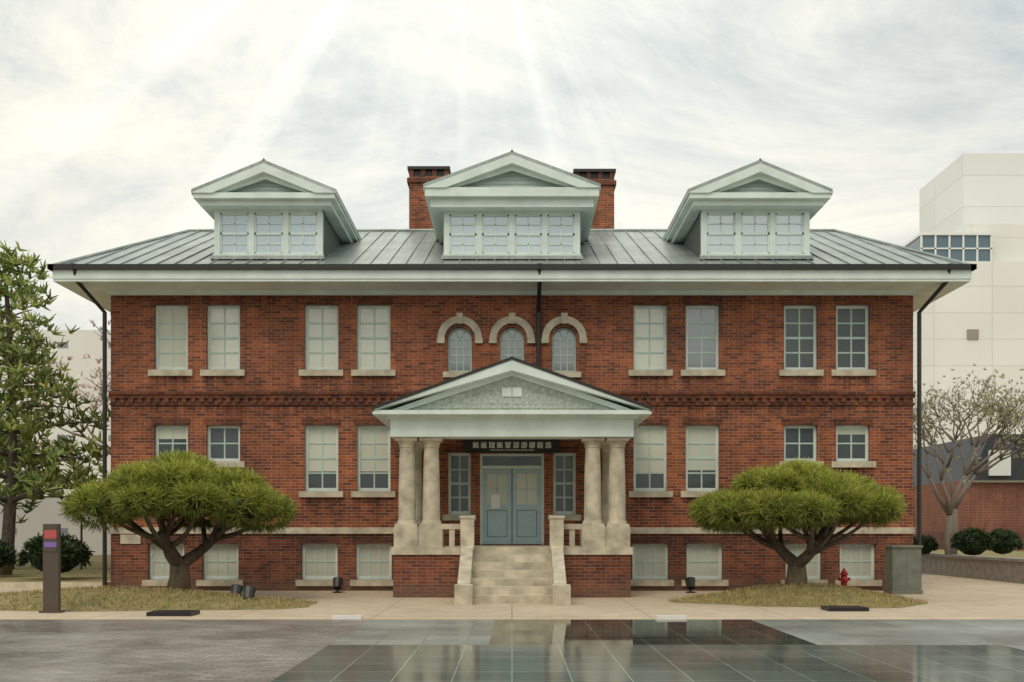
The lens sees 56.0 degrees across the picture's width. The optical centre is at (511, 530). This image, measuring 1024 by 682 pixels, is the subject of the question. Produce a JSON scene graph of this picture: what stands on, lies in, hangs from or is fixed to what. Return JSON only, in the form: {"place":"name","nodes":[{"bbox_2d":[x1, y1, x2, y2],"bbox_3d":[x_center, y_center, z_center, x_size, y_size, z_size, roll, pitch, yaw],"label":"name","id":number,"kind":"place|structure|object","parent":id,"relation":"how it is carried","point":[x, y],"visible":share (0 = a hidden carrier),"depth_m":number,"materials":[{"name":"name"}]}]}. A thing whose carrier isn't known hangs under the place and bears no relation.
{"place":"outdoors","nodes":[
{"label":"outdoors","id":0,"kind":"place"},
{"bbox_2d":[0,330,110,554],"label":"pale apartment building","id":1,"kind":"structure","parent":0,"point":[49,510],"depth_m":60.00,"materials":[{"name":"beige concrete"}]},
{"bbox_2d":[2,343,110,454],"bbox_3d":[-13.779,-2.977,34.755,8.234,8.796,5.556,0,0,0],"label":"tree","id":2,"kind":"object","parent":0,"point":[84,385],"depth_m":34.22,"materials":[{"name":"plant"}]},
{"bbox_2d":[89,312,110,383],"bbox_3d":[-13.519,-4.376,38.245,7.073,11.596,7.523,0,0,0],"label":"bare tree","id":3,"kind":"object","parent":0,"point":[109,322],"depth_m":36.71,"materials":[{"name":"plant"}]},
{"bbox_2d":[111,176,912,597],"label":"museum brick walls","id":4,"kind":"structure","parent":0,"point":[273,358],"depth_m":24.00,"materials":[{"name":"red brick"}]},
{"bbox_2d":[52,155,971,579],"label":"white trim","id":5,"kind":"structure","parent":4,"relation":"attached to","point":[510,187],"depth_m":23.66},
{"bbox_2d":[408,376,615,409],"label":"pediment","id":6,"kind":"structure","parent":5,"relation":"attached to","point":[490,397],"depth_m":21.53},
{"bbox_2d":[465,439,558,452],"bbox_3d":[0.000,-2.105,23.970,2.360,0.350,0.060,0,0,0],"label":"entrance sign","id":7,"kind":"object","parent":5,"relation":"attached to","point":[511,445],"visible":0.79,"depth_m":23.94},
{"bbox_2d":[109,313,914,604],"bbox_3d":[0.000,-1.952,21.765,20.060,6.905,4.810,0,0,0],"label":"museum stone","id":8,"kind":"object","parent":4,"relation":"attached to","point":[511,573],"visible":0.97,"depth_m":21.69,"materials":[{"name":"beige stone"}]},
{"bbox_2d":[53,150,970,263],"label":"roof","id":9,"kind":"structure","parent":4,"relation":"on","point":[424,246],"depth_m":24.49,"materials":[{"name":"grey metal"}]},
{"bbox_2d":[323,211,700,256],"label":"dormer side walls","id":10,"kind":"structure","parent":9,"relation":"on","point":[333,242],"depth_m":24.77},
{"bbox_2d":[108,170,915,543],"bbox_3d":[0.000,-5.430,27.355,20.040,11.520,6.910,0,0,0],"label":"museum brick belt","id":11,"kind":"object","parent":4,"relation":"attached to","point":[648,396],"visible":0.77,"depth_m":23.96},
{"bbox_2d":[153,309,870,575],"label":"window frames","id":12,"kind":"structure","parent":4,"relation":"in","point":[459,483],"depth_m":24.13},
{"bbox_2d":[159,309,864,510],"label":"window panes","id":13,"kind":"structure","parent":12,"relation":"in","point":[642,480],"depth_m":24.14,"materials":[{"name":"glass"}]},
{"bbox_2d":[482,469,541,543],"bbox_3d":[0.000,-0.605,24.117,1.480,1.890,0.065,0,0,0],"label":"double door","id":14,"kind":"structure","parent":4,"relation":"in","point":[511,525],"depth_m":24.10,"materials":[{"name":"wood"}]},
{"bbox_2d":[491,495,499,508],"bbox_3d":[-0.410,-0.725,24.087,0.220,0.350,0.014,0,0,0],"label":"door notice","id":15,"kind":"object","parent":14,"relation":"attached to","point":[495,501],"depth_m":24.08,"materials":[{"name":"white paper"}]},
{"bbox_2d":[0,573,1023,618],"bbox_3d":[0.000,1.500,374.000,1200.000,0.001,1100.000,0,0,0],"label":"ground","id":16,"kind":"structure","parent":0,"point":[948,597],"depth_m":18.29,"materials":[{"name":"concrete"}]},
{"bbox_2d":[39,524,64,612],"bbox_3d":[-8.410,0.690,17.600,0.380,1.620,0.200,0,0,0],"label":"wayfinding post","id":17,"kind":"object","parent":16,"relation":"on","point":[51,581],"visible":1,"depth_m":17.55,"materials":[{"name":"brown metal"}]},
{"bbox_2d":[44,528,56,550],"bbox_3d":[-8.410,0.165,17.544,0.220,0.430,0.012,0,0,0],"label":"sign panel","id":18,"kind":"object","parent":17,"relation":"attached to","point":[50,539],"visible":1,"depth_m":17.54,"materials":[{"name":"red plastic"}]},
{"bbox_2d":[0,555,110,581],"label":"lawn","id":19,"kind":"structure","parent":16,"relation":"on","point":[28,573],"depth_m":30.23,"materials":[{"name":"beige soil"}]},
{"bbox_2d":[0,537,17,567],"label":"shrub","id":20,"kind":"object","parent":19,"relation":"on","point":[8,557],"visible":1,"depth_m":28.43,"materials":[{"name":"green plant"}]},
{"bbox_2d":[0,308,64,513],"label":"pine tree","id":21,"kind":"object","parent":19,"relation":"on","point":[27,506],"depth_m":34.79,"materials":[{"name":"green plant"}]},
{"bbox_2d":[13,496,82,569],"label":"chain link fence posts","id":22,"kind":"object","parent":19,"relation":"on","point":[81,537],"visible":0.09,"depth_m":33.98,"materials":[{"name":"grey metal"}]},
{"bbox_2d":[15,532,94,572],"bbox_3d":[-12.894,0.609,27.191,2.010,1.258,2.098,0,0,0],"label":"shrub","id":23,"kind":"object","parent":19,"relation":"on","point":[75,553],"visible":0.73,"depth_m":26.79,"materials":[{"name":"green plant"}]},
{"bbox_2d":[0,240,110,574],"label":"pine tree","id":24,"kind":"object","parent":19,"relation":"on","point":[37,478],"depth_m":29.72,"materials":[{"name":"green plant"}]},
{"bbox_2d":[0,581,110,587],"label":"walkway","id":25,"kind":"structure","parent":16,"relation":"on","point":[38,584],"depth_m":25.30,"materials":[{"name":"beige concrete"}]},
{"bbox_2d":[0,585,316,610],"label":"grass mound blades","id":26,"kind":"object","parent":16,"relation":"on","point":[159,589],"visible":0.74,"depth_m":18.96,"materials":[{"name":"plant"}]},
{"bbox_2d":[0,588,317,611],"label":"grass mound","id":27,"kind":"object","parent":16,"relation":"on","point":[211,603],"depth_m":18.70,"materials":[{"name":"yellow plant"}]},
{"bbox_2d":[58,448,301,590],"bbox_3d":[-6.953,-0.180,20.690,4.977,3.198,4.330,0,0,0],"label":"pine tree","id":28,"kind":"object","parent":16,"relation":"on","point":[158,486],"depth_m":19.61,"materials":[{"name":"green plant"}]},
{"bbox_2d":[146,577,868,615],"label":"ground floodlights","id":29,"kind":"object","parent":16,"relation":"on","point":[249,591],"visible":0.73,"depth_m":18.30,"materials":[{"name":"black metal"}]},
{"bbox_2d":[332,615,685,618],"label":"plaza light strips","id":30,"kind":"object","parent":16,"relation":"on","point":[361,616],"visible":1,"depth_m":16.28,"materials":[{"name":"white"}]},
{"bbox_2d":[0,619,1023,681],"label":"plaza paving","id":31,"kind":"structure","parent":16,"relation":"on","point":[511,650],"depth_m":12.01,"materials":[{"name":"grey stone"}]},
{"bbox_2d":[47,166,976,589],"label":"gutters and downspouts","id":32,"kind":"object","parent":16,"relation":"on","point":[583,266],"visible":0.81,"depth_m":22.93,"materials":[{"name":"metal"}]},
{"bbox_2d":[668,585,927,607],"bbox_3d":[5.950,1.325,20.363,5.368,0.343,3.621,0,0,0],"label":"grass mound","id":33,"kind":"object","parent":16,"relation":"on","point":[851,596],"depth_m":19.53,"materials":[{"name":"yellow plant"}]},
{"bbox_2d":[687,456,907,585],"bbox_3d":[6.084,-0.095,20.723,4.382,3.042,3.840,0,0,-15],"label":"pine tree","id":34,"kind":"object","parent":33,"relation":"on","point":[785,494],"depth_m":19.85,"materials":[{"name":"green plant"}]},
{"bbox_2d":[669,582,927,607],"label":"grass blades","id":35,"kind":"object","parent":16,"relation":"on","point":[858,589],"visible":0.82,"depth_m":19.75,"materials":[{"name":"green plant"}]},
{"bbox_2d":[838,568,849,585],"bbox_3d":[7.930,1.200,22.990,0.280,0.600,0.240,0,0,0],"label":"fire hydrant","id":36,"kind":"object","parent":16,"relation":"on","point":[844,579],"visible":0.78,"depth_m":22.94,"materials":[{"name":"red metal"}]},
{"bbox_2d":[883,545,922,593],"bbox_3d":[9.300,0.925,22.895,0.740,1.150,0.510,0,0,0],"label":"utility cabinet","id":37,"kind":"object","parent":16,"relation":"on","point":[902,569],"visible":0.99,"depth_m":22.68,"materials":[{"name":"metal"}]},
{"bbox_2d":[913,224,1023,448],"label":"beige office building","id":38,"kind":"structure","parent":16,"relation":"on","point":[987,300],"depth_m":69.00,"materials":[{"name":"beige concrete"}]},
{"bbox_2d":[902,232,992,260],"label":"window frame","id":39,"kind":"object","parent":38,"relation":"on","point":[948,234],"visible":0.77,"depth_m":69.10,"materials":[{"name":"white metal"}]},
{"bbox_2d":[906,236,989,260],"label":"window","id":40,"kind":"structure","parent":39,"relation":"in","point":[969,242],"depth_m":69.20,"materials":[{"name":"glass"}]},
{"bbox_2d":[919,153,1023,232],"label":"white tower","id":41,"kind":"structure","parent":38,"relation":"on","point":[970,188],"depth_m":74.00,"materials":[{"name":"white concrete"}]},
{"bbox_2d":[967,329,993,414],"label":"beige building vents","id":42,"kind":"object","parent":38,"relation":"attached to","point":[972,333],"visible":0.61,"depth_m":68.90,"materials":[{"name":"beige"}]},
{"bbox_2d":[913,481,1023,549],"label":"brick wall","id":43,"kind":"structure","parent":16,"relation":"on","point":[988,506],"depth_m":46.00,"materials":[{"name":"brick"}]},
{"bbox_2d":[913,434,1023,485],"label":"building wall","id":44,"kind":"structure","parent":43,"relation":"on","point":[956,468],"depth_m":47.09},
{"bbox_2d":[964,450,1023,481],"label":"red brick house dormers","id":45,"kind":"object","parent":43,"relation":"attached to","point":[1002,468],"visible":0.58,"depth_m":45.55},
{"bbox_2d":[922,553,1023,583],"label":"stone wall","id":46,"kind":"structure","parent":16,"relation":"on","point":[1004,569],"depth_m":29.85,"materials":[{"name":"stone"}]},
{"bbox_2d":[930,549,1023,557],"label":"raised bed","id":47,"kind":"object","parent":16,"relation":"on","point":[1016,554],"depth_m":39.84,"materials":[{"name":"brown soil"}]},
{"bbox_2d":[913,534,939,554],"bbox_3d":[14.294,0.478,33.498,1.084,0.734,1.061,0,0,0],"label":"shrub","id":48,"kind":"object","parent":47,"relation":"on","point":[930,544],"visible":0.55,"depth_m":33.20,"materials":[{"name":"green plant"}]},
{"bbox_2d":[913,363,1023,553],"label":"bare tree","id":49,"kind":"object","parent":47,"relation":"on","point":[954,525],"depth_m":35.55,"materials":[{"name":"brown plant"}]},
{"bbox_2d":[913,367,1023,554],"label":"bare tree","id":50,"kind":"object","parent":47,"relation":"on","point":[948,508],"depth_m":31.89,"materials":[{"name":"brown plant"}]},
{"bbox_2d":[950,527,996,554],"bbox_3d":[15.282,0.354,31.986,1.407,0.978,1.449,0,0,0],"label":"shrub","id":51,"kind":"object","parent":47,"relation":"on","point":[973,541],"visible":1,"depth_m":31.66,"materials":[{"name":"green plant"}]},
{"bbox_2d":[989,528,1023,553],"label":"shrub","id":52,"kind":"object","parent":47,"relation":"on","point":[1006,541],"visible":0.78,"depth_m":32.27,"materials":[{"name":"green plant"}]},
{"bbox_2d":[159,309,864,504],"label":"window blinds","id":53,"kind":"object","parent":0,"point":[381,360],"visible":1,"depth_m":24.14,"materials":[{"name":"beige fabric"}]},
{"bbox_2d":[222,215,801,251],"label":"dormer windows","id":54,"kind":"structure","parent":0,"point":[504,229],"depth_m":24.06,"materials":[{"name":"white glass"}]},
{"bbox_2d":[153,547,870,575],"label":"basement windows","id":55,"kind":"structure","parent":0,"point":[384,556],"depth_m":24.14,"materials":[{"name":"white glass"}]},
{"bbox_2d":[0,0,1023,329],"label":"sky","id":56,"kind":"structure","parent":0,"point":[112,112],"materials":[{"name":"white"}]}
]}

